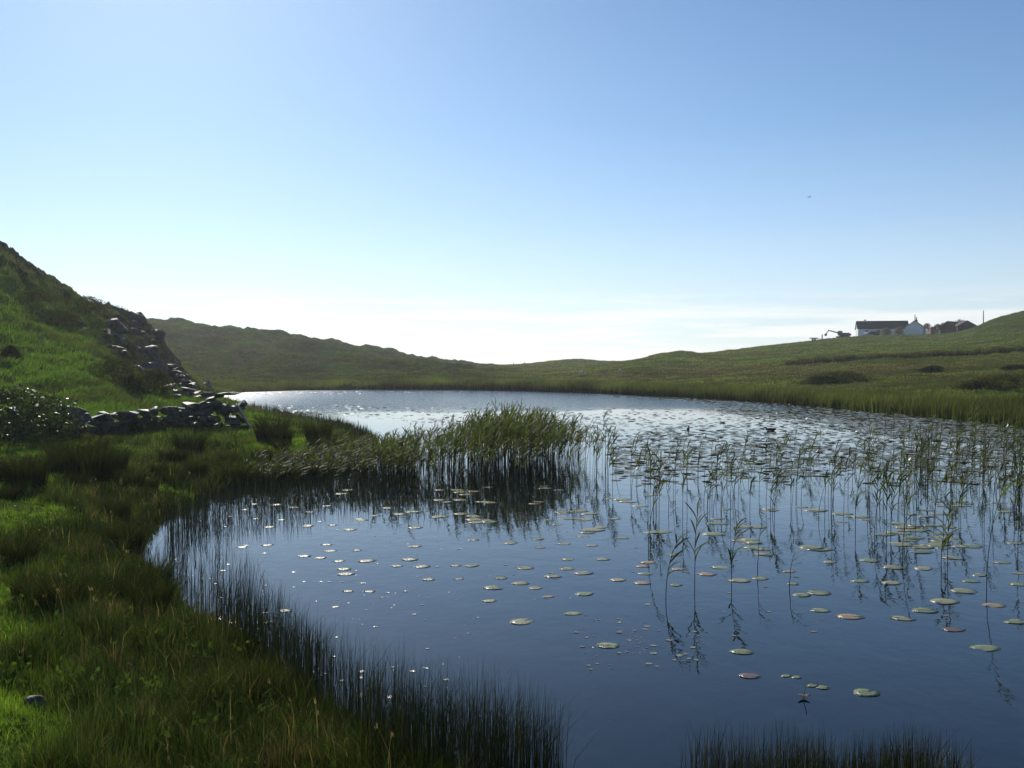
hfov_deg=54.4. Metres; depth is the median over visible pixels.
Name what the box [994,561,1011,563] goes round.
lily pad
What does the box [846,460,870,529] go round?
reed
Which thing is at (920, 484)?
reed
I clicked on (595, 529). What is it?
lily pad
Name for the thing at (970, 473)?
reed
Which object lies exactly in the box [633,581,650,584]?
lily pad
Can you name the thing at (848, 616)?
lily pad
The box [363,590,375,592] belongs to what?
lily pad
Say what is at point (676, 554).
reed
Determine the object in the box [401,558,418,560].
lily pad
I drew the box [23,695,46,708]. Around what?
rock
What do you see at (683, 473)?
reed
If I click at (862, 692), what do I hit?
lily pad
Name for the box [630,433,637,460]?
reed
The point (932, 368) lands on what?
shrub
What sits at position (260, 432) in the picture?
rush tussock
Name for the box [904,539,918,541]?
lily pad
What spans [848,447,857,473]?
reed
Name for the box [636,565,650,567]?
lily pad
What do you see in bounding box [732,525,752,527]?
lily pad
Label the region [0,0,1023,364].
sky
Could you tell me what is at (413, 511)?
lily pad
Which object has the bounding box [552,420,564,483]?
reed
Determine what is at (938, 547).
lily pad
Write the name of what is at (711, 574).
lily pad
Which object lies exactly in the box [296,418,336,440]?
rush tussock
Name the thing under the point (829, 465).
reed
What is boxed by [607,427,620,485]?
reed
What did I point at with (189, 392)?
ruined wall
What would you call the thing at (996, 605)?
lily pad
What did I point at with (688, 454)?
reed
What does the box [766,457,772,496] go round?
reed
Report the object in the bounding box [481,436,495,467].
reed
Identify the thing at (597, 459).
reed
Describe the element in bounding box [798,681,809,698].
dead stick
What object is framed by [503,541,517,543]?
lily pad
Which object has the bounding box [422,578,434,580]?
lily pad
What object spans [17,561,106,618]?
rush tussock
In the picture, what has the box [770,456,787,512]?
reed
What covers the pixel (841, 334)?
digger
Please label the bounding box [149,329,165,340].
rock
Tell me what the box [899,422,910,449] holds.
reed
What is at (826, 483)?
reed
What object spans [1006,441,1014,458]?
reed
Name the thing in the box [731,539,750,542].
lily pad
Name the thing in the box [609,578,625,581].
lily pad
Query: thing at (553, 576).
lily pad
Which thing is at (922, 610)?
lily pad
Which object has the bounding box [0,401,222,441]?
dry stone wall
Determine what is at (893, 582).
lily pad
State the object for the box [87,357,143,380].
shrub
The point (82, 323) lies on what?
rock
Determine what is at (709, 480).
reed
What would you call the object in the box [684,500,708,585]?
reed
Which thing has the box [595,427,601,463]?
reed
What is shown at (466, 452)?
reed
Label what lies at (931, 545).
lily pad
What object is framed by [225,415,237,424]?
rock
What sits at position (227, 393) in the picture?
stone slab
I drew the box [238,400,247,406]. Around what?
rock
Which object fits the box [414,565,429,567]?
lily pad
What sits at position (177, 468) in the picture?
rush tussock
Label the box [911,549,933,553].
lily pad
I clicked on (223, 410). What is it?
rock
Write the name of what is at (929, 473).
reed
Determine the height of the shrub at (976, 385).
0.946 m
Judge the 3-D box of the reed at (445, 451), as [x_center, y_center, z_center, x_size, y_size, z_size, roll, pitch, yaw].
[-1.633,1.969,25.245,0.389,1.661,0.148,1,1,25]
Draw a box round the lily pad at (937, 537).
[935,536,957,539]
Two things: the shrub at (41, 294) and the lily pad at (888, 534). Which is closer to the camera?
the lily pad at (888, 534)
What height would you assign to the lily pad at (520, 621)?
0.004 m
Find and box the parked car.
[867,331,879,335]
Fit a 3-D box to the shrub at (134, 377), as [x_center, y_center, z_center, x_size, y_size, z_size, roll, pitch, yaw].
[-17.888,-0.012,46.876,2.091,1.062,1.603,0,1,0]
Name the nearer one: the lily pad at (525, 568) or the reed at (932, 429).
the lily pad at (525, 568)
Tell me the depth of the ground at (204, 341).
135.28 m
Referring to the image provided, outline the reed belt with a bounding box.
[174,354,1023,426]
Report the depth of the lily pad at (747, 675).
9.58 m
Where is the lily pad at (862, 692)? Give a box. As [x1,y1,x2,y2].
[853,688,880,696]
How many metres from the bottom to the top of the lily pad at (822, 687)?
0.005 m
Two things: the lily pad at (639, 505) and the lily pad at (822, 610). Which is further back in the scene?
the lily pad at (639, 505)
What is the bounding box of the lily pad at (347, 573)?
[338,572,354,575]
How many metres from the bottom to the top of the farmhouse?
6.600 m
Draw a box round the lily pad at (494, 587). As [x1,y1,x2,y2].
[483,585,499,589]
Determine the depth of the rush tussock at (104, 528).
15.85 m
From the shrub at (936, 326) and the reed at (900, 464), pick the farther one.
the shrub at (936, 326)
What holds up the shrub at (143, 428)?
on the ground at (204, 341)
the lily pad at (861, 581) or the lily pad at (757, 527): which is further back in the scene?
the lily pad at (757, 527)
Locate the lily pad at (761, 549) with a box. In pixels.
[747,548,764,550]
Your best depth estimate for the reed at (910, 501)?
17.65 m
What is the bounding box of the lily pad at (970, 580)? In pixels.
[961,579,980,582]
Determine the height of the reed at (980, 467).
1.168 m
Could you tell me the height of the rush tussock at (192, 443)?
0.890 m
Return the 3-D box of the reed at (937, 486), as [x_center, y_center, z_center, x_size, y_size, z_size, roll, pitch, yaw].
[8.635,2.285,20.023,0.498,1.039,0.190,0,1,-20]
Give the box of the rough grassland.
[94,300,1023,401]
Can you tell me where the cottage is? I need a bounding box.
[904,317,925,334]
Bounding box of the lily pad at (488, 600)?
[482,599,495,601]
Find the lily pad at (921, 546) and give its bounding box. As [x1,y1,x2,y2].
[908,545,934,548]
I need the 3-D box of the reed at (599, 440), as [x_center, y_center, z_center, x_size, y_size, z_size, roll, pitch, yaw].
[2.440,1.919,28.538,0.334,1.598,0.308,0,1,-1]
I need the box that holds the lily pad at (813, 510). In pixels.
[803,509,826,511]
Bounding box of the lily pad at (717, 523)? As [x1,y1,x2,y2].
[706,522,728,524]
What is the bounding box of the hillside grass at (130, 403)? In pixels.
[0,248,249,441]
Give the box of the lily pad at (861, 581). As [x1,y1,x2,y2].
[850,580,868,582]
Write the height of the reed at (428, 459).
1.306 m
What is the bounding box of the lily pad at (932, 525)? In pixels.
[921,524,942,526]
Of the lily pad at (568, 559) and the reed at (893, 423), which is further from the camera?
the reed at (893, 423)
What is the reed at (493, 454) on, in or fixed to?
in the lake water
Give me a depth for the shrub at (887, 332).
319.20 m
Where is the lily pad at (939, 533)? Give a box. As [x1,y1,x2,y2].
[933,532,953,534]
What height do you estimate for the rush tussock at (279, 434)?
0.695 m
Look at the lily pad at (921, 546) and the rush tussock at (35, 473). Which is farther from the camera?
the rush tussock at (35, 473)
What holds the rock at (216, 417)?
on the rock
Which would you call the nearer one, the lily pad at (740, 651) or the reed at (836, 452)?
the lily pad at (740, 651)
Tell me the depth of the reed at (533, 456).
24.61 m
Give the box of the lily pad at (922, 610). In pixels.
[912,607,938,612]
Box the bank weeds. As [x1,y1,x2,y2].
[0,436,419,767]
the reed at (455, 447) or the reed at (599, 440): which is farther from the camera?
the reed at (599, 440)
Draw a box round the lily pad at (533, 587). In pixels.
[527,586,542,589]
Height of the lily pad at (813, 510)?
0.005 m
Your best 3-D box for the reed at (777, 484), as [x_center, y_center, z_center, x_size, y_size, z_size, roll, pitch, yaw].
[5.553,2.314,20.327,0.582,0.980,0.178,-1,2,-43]
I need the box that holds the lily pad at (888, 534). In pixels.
[873,533,895,535]
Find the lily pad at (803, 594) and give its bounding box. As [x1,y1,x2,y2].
[792,593,810,596]
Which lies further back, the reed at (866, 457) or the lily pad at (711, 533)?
the reed at (866, 457)
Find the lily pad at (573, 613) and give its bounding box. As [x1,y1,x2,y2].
[563,612,581,615]
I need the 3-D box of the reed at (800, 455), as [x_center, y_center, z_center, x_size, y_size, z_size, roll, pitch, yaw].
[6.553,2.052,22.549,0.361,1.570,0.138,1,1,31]
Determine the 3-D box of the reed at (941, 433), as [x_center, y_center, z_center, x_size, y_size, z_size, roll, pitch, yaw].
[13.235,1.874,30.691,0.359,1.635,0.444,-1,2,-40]
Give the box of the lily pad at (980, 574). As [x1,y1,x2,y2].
[972,573,987,576]
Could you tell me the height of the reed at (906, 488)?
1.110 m
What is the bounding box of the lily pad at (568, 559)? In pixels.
[562,558,574,560]
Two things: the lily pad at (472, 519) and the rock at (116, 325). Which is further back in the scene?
the rock at (116, 325)
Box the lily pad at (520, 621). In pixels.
[509,618,534,624]
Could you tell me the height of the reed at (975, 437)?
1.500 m
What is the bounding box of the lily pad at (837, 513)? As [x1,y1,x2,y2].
[831,512,852,514]
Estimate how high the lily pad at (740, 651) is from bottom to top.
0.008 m
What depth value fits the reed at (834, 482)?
18.94 m
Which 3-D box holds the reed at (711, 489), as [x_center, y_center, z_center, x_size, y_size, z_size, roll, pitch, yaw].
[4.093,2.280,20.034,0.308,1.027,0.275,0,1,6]
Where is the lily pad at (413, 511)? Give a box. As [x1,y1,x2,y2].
[404,510,422,512]
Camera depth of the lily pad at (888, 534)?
17.51 m
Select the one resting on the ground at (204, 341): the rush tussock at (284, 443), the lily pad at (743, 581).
the rush tussock at (284, 443)
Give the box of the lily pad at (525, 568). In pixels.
[516,566,533,569]
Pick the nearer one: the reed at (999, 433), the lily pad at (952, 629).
the lily pad at (952, 629)
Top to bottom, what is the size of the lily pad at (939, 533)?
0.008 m
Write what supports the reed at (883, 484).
in the lake water
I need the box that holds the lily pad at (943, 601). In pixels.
[930,598,959,604]
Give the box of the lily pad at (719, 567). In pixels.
[711,566,729,568]
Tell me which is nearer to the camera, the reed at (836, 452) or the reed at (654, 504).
the reed at (654, 504)
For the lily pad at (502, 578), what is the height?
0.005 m
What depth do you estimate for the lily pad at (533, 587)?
13.36 m
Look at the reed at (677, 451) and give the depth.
24.38 m
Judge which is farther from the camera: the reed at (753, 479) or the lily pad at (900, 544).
the reed at (753, 479)
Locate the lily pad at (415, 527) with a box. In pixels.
[407,526,422,528]
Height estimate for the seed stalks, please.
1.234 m
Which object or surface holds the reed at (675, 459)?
in the lake water
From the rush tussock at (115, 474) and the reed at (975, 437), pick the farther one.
the reed at (975, 437)
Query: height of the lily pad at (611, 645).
0.003 m
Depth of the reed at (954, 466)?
22.76 m
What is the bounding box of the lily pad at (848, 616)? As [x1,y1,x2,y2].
[836,614,864,619]
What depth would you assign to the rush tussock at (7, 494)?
18.03 m
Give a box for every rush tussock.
[0,447,62,489]
[0,452,43,482]
[0,484,23,500]
[0,530,51,568]
[1,568,61,603]
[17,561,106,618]
[29,430,112,474]
[44,436,129,481]
[59,468,95,486]
[80,463,117,475]
[85,578,118,605]
[87,492,138,521]
[91,444,139,470]
[91,466,126,485]
[96,519,130,540]
[99,517,154,552]
[106,569,157,600]
[115,572,188,613]
[118,466,149,488]
[121,551,186,586]
[145,460,171,476]
[154,448,176,461]
[158,461,192,482]
[162,427,213,454]
[165,447,191,461]
[183,458,215,477]
[241,412,295,442]
[247,448,267,460]
[260,445,292,461]
[265,425,300,444]
[269,437,292,450]
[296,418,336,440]
[306,436,328,451]
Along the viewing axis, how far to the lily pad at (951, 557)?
15.42 m
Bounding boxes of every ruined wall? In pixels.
[167,364,192,387]
[168,383,217,400]
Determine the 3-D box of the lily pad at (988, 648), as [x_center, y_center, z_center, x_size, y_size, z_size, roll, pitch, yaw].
[4.995,2.789,10.504,0.344,0.005,0.255,-1,2,-21]
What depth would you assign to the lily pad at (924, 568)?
14.60 m
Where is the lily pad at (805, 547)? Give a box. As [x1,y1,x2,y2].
[799,545,823,548]
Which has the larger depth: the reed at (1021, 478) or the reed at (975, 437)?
the reed at (975, 437)
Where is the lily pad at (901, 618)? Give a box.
[890,616,915,620]
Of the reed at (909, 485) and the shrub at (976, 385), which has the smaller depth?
the reed at (909, 485)
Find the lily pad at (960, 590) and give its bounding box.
[950,588,977,593]
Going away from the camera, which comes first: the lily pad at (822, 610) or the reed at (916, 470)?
the lily pad at (822, 610)
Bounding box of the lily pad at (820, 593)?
[806,590,831,595]
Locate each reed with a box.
[368,431,378,478]
[377,440,388,469]
[385,439,404,482]
[387,440,398,478]
[394,448,406,469]
[397,441,421,481]
[404,433,415,468]
[411,445,425,480]
[418,440,433,476]
[424,452,438,478]
[425,446,438,482]
[429,445,445,483]
[442,431,451,481]
[448,431,463,468]
[448,439,463,470]
[459,448,471,473]
[461,435,471,484]
[463,437,475,483]
[468,441,475,468]
[470,439,478,465]
[471,446,489,485]
[479,450,488,481]
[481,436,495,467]
[489,444,495,469]
[491,430,499,483]
[504,442,524,477]
[510,439,522,482]
[514,436,529,471]
[519,435,531,463]
[531,446,538,470]
[533,436,541,465]
[542,434,550,466]
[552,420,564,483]
[568,427,582,471]
[576,437,585,466]
[584,437,598,471]
[585,430,596,469]
[592,436,597,459]
[592,439,605,484]
[593,424,601,455]
[595,410,609,452]
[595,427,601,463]
[602,423,612,478]
[603,428,614,485]
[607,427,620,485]
[608,428,620,480]
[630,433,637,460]
[645,467,662,494]
[647,447,656,495]
[647,462,665,493]
[648,478,667,551]
[651,450,669,497]
[651,471,671,510]
[665,529,691,598]
[669,439,680,484]
[669,443,681,471]
[674,449,691,512]
[682,439,691,480]
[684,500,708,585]
[704,468,717,494]
[705,461,715,504]
[707,474,719,511]
[711,458,722,494]
[713,467,726,514]
[716,445,729,478]
[717,517,749,581]
[720,457,729,509]
[721,477,742,508]
[727,452,738,513]
[727,458,743,496]
[733,458,749,493]
[739,456,756,491]
[741,434,750,465]
[754,460,767,482]
[757,520,770,572]
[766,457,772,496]
[767,470,784,521]
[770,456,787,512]
[772,473,792,511]
[788,459,797,489]
[789,550,807,587]
[792,472,804,500]
[795,441,807,478]
[799,456,823,496]
[802,437,817,473]
[819,470,833,508]
[820,467,829,492]
[824,444,842,495]
[827,456,840,498]
[827,466,836,523]
[830,439,843,485]
[830,462,845,507]
[844,456,854,488]
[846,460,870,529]
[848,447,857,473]
[858,445,884,502]
[862,427,876,478]
[863,443,870,463]
[867,464,878,512]
[868,463,885,499]
[872,478,890,540]
[879,460,889,511]
[880,459,901,534]
[887,477,900,510]
[888,449,906,488]
[889,469,908,519]
[890,410,894,447]
[892,493,915,557]
[897,455,914,518]
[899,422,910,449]
[901,459,918,527]
[902,469,913,513]
[904,487,913,524]
[912,454,922,494]
[914,442,924,487]
[915,461,930,530]
[916,461,928,495]
[921,460,934,498]
[924,509,955,569]
[927,413,939,448]
[928,475,947,504]
[932,419,947,460]
[933,473,954,529]
[934,462,955,514]
[938,498,961,559]
[945,451,958,482]
[945,461,961,515]
[947,447,965,493]
[947,473,967,504]
[950,438,957,455]
[960,411,972,434]
[960,464,976,520]
[963,462,981,495]
[971,423,979,457]
[974,451,987,488]
[980,439,988,465]
[982,462,993,513]
[984,464,999,521]
[986,469,1016,587]
[992,462,1005,522]
[993,421,1005,454]
[997,428,1011,455]
[998,463,1010,504]
[1000,445,1013,482]
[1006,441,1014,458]
[1007,472,1023,522]
[1013,435,1019,476]
[1014,470,1023,536]
[1015,462,1023,503]
[1019,449,1023,497]
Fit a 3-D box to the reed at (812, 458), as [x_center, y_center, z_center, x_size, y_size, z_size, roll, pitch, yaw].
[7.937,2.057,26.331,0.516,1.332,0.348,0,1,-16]
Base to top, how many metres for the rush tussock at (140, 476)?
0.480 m
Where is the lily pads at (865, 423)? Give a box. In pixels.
[254,391,1023,485]
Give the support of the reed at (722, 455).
in the lake water
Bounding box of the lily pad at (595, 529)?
[580,528,604,531]
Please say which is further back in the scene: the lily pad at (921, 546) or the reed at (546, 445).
the reed at (546, 445)
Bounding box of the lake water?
[143,389,1023,767]
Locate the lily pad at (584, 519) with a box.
[576,518,592,520]
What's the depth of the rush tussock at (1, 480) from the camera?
20.43 m
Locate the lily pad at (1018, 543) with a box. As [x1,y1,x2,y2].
[1006,542,1023,544]
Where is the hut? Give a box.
[929,327,935,333]
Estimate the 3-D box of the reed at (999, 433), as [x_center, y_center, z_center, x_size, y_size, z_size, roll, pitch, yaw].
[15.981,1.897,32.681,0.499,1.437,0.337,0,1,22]
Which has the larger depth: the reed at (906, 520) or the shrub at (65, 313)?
the shrub at (65, 313)
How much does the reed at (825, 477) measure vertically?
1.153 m
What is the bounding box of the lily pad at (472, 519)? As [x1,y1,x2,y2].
[465,518,483,520]
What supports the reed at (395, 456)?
in the lake water
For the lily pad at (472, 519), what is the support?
on the lake water
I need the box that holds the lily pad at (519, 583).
[511,581,529,584]
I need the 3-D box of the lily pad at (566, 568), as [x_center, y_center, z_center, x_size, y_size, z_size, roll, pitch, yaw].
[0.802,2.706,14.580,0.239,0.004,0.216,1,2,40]
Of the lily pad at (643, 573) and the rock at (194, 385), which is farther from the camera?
the rock at (194, 385)
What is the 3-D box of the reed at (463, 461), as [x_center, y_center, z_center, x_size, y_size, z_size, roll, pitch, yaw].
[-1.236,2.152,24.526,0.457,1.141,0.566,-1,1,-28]
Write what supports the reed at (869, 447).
in the lake water
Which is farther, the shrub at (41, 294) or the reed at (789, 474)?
the shrub at (41, 294)
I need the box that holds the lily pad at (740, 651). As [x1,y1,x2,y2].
[729,649,753,654]
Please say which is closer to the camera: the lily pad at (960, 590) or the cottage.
the lily pad at (960, 590)
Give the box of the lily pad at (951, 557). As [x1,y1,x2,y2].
[942,555,964,559]
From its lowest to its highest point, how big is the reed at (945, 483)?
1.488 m
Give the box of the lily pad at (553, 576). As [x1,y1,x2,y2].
[544,574,561,577]
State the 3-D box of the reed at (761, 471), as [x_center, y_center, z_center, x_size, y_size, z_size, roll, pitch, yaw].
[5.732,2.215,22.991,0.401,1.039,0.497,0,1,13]
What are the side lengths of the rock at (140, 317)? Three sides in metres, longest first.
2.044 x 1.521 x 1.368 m
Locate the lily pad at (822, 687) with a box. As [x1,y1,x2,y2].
[815,685,829,689]
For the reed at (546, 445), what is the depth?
25.69 m
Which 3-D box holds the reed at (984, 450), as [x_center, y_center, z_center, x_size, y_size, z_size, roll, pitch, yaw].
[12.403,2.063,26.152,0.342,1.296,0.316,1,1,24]
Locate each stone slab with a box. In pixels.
[205,396,223,400]
[214,392,240,395]
[235,403,251,429]
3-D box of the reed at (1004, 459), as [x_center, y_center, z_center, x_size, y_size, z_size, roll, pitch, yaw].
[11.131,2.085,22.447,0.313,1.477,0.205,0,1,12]
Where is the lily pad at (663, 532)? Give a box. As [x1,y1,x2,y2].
[650,531,669,533]
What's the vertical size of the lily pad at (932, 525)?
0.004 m
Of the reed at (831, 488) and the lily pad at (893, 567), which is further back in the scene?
the reed at (831, 488)
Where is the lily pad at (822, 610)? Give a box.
[810,608,830,612]
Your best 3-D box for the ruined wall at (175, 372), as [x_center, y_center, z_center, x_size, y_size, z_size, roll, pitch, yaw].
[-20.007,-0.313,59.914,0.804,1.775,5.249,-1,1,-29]
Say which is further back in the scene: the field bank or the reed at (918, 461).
the field bank
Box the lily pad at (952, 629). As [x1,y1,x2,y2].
[942,627,965,631]
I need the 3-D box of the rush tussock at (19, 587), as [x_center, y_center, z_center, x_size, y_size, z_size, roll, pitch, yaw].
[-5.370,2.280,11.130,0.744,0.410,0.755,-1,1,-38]
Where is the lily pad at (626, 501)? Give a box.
[618,500,635,502]
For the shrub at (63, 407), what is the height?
1.760 m
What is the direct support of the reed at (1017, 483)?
in the lake water
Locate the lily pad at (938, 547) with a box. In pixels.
[935,546,950,549]
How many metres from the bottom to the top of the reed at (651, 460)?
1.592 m
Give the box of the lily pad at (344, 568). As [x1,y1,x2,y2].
[336,567,350,570]
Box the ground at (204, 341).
[0,241,1023,767]
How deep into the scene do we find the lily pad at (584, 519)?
19.20 m
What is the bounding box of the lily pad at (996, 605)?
[981,603,1005,607]
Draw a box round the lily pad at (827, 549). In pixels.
[806,546,833,550]
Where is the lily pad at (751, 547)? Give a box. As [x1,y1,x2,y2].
[742,546,764,549]
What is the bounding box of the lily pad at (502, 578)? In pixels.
[494,577,506,579]
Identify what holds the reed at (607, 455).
in the lake water
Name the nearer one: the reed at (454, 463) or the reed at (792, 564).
the reed at (792, 564)
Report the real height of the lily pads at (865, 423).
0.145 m
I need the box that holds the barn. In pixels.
[940,321,958,333]
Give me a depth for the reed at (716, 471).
21.07 m
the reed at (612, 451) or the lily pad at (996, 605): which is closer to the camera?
the lily pad at (996, 605)
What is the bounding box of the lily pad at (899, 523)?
[890,522,909,524]
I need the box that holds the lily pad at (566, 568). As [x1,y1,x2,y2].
[559,567,573,569]
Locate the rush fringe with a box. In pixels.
[155,401,987,767]
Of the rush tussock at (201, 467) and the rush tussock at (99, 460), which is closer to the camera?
the rush tussock at (99, 460)
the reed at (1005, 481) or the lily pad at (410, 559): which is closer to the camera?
the lily pad at (410, 559)
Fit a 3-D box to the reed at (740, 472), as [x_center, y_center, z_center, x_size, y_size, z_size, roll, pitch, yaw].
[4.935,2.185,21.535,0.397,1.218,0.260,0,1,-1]
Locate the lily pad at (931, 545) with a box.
[927,544,949,546]
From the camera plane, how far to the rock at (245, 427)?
35.83 m
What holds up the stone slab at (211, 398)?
on the rock
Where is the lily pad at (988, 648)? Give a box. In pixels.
[970,645,1000,651]
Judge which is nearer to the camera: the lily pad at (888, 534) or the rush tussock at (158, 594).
the rush tussock at (158, 594)
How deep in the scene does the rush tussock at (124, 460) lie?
23.54 m
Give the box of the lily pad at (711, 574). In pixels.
[697,572,713,575]
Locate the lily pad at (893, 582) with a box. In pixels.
[881,581,902,584]
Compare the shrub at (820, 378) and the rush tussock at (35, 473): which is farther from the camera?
the shrub at (820, 378)
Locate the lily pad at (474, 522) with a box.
[468,521,484,523]
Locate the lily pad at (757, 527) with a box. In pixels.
[745,525,766,528]
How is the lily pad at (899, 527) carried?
on the lake water
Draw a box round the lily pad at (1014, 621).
[1003,619,1023,623]
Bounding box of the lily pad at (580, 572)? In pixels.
[573,571,592,574]
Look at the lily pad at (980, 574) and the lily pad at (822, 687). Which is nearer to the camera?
the lily pad at (822, 687)
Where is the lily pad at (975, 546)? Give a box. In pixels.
[958,544,982,548]
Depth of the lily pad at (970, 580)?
13.73 m
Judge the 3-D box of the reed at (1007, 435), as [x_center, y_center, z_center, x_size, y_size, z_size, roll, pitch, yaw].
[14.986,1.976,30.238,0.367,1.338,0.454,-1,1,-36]
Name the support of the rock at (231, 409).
on the rock
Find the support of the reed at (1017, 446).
in the lake water
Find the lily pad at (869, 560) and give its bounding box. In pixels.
[859,558,880,561]
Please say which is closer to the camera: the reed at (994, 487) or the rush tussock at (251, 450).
the reed at (994, 487)
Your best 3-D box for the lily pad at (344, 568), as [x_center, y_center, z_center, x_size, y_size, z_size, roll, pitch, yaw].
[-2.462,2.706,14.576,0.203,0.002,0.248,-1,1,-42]
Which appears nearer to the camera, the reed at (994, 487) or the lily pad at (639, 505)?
the reed at (994, 487)
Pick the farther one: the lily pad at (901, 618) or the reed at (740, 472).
the reed at (740, 472)
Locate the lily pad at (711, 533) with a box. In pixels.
[702,532,724,535]
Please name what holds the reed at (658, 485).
in the lake water
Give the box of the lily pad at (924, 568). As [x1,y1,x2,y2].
[913,566,933,570]
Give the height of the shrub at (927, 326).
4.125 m
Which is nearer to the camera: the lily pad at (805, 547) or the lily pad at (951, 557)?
the lily pad at (951, 557)
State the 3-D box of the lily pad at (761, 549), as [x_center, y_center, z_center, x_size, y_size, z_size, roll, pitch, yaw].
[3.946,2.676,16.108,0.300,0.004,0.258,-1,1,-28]
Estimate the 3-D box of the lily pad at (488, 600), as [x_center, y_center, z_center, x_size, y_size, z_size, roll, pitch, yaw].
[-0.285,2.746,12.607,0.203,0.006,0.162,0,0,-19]
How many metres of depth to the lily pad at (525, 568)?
14.60 m
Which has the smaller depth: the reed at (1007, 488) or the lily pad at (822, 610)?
the lily pad at (822, 610)
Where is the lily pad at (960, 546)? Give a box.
[951,545,969,547]
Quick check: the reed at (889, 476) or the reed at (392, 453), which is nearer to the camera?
the reed at (889, 476)
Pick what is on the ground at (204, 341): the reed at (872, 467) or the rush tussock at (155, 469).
the rush tussock at (155, 469)
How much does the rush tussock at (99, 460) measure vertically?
1.084 m
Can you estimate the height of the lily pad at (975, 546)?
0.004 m
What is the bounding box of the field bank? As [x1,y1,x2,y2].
[784,344,1023,365]
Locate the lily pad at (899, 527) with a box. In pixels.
[894,526,912,528]
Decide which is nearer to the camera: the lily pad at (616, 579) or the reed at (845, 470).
the lily pad at (616, 579)
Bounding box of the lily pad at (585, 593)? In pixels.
[575,592,593,595]
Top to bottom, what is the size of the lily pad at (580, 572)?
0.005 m
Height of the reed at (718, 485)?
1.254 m
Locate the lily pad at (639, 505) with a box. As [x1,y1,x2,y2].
[632,505,646,506]
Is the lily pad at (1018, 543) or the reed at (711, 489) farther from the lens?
the reed at (711, 489)
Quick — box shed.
[953,320,976,331]
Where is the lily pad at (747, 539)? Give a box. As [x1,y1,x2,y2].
[741,538,759,540]
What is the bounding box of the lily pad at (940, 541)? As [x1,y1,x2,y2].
[930,540,951,542]
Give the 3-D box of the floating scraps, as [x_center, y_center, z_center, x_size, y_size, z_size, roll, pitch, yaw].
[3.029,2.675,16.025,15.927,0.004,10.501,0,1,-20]
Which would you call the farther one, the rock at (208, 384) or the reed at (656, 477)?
the rock at (208, 384)
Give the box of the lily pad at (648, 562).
[640,561,655,563]
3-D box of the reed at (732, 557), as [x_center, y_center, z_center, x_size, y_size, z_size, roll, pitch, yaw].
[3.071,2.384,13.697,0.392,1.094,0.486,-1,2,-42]
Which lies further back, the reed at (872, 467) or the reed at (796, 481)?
the reed at (872, 467)
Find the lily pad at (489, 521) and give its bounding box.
[481,520,495,522]
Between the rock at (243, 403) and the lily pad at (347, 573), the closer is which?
the lily pad at (347, 573)
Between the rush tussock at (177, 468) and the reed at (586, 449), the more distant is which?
the reed at (586, 449)
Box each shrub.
[0,344,24,360]
[0,381,73,446]
[15,289,68,302]
[18,390,92,440]
[45,308,91,322]
[65,295,116,316]
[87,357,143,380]
[109,373,152,393]
[120,421,146,435]
[131,368,182,394]
[143,415,168,431]
[796,375,839,384]
[813,371,874,382]
[880,328,891,334]
[894,326,903,334]
[917,365,943,371]
[924,323,930,333]
[934,324,940,333]
[944,373,1023,389]
[951,380,999,389]
[999,364,1023,370]
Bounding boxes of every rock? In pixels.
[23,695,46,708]
[76,321,86,324]
[104,318,128,333]
[107,328,124,341]
[112,345,126,349]
[128,311,147,325]
[129,320,139,327]
[131,328,147,338]
[136,345,159,360]
[140,362,169,379]
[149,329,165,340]
[149,360,166,367]
[151,340,161,345]
[174,381,197,388]
[180,373,191,381]
[200,381,214,390]
[209,414,220,419]
[216,404,230,414]
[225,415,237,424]
[226,406,236,413]
[233,425,248,429]
[235,419,240,426]
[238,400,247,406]
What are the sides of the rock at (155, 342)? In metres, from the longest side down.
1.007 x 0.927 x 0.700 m
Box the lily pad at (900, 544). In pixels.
[887,542,913,546]
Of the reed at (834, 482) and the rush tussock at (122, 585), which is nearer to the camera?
the rush tussock at (122, 585)
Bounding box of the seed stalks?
[1,428,393,767]
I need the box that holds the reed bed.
[240,398,1023,498]
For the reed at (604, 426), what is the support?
in the lake water
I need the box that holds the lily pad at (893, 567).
[882,565,904,569]
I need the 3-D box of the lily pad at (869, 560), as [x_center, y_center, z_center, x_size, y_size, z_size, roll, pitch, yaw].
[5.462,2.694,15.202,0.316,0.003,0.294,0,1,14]
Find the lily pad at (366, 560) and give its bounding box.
[358,559,376,562]
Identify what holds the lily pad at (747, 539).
on the lake water
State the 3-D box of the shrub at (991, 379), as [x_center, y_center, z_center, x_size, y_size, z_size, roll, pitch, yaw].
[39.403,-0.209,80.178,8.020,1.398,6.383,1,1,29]
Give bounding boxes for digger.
[824,330,850,337]
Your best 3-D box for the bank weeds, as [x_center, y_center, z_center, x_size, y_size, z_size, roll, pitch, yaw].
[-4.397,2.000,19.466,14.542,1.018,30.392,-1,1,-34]
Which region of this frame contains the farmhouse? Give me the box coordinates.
[855,320,908,335]
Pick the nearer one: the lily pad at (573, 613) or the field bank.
the lily pad at (573, 613)
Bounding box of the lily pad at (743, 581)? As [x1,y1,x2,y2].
[727,578,750,582]
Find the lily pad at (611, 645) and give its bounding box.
[597,642,619,648]
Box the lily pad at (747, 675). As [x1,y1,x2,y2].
[739,673,760,678]
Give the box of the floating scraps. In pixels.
[209,513,1020,697]
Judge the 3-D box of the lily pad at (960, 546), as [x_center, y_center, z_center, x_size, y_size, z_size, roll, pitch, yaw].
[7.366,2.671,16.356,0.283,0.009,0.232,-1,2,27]
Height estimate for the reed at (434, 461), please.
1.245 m
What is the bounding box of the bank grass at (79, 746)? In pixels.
[0,392,519,767]
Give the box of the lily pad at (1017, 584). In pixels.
[1009,582,1023,585]
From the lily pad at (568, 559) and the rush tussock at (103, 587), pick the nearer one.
the rush tussock at (103, 587)
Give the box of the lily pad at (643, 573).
[637,572,653,574]
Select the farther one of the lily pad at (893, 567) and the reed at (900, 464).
the reed at (900, 464)

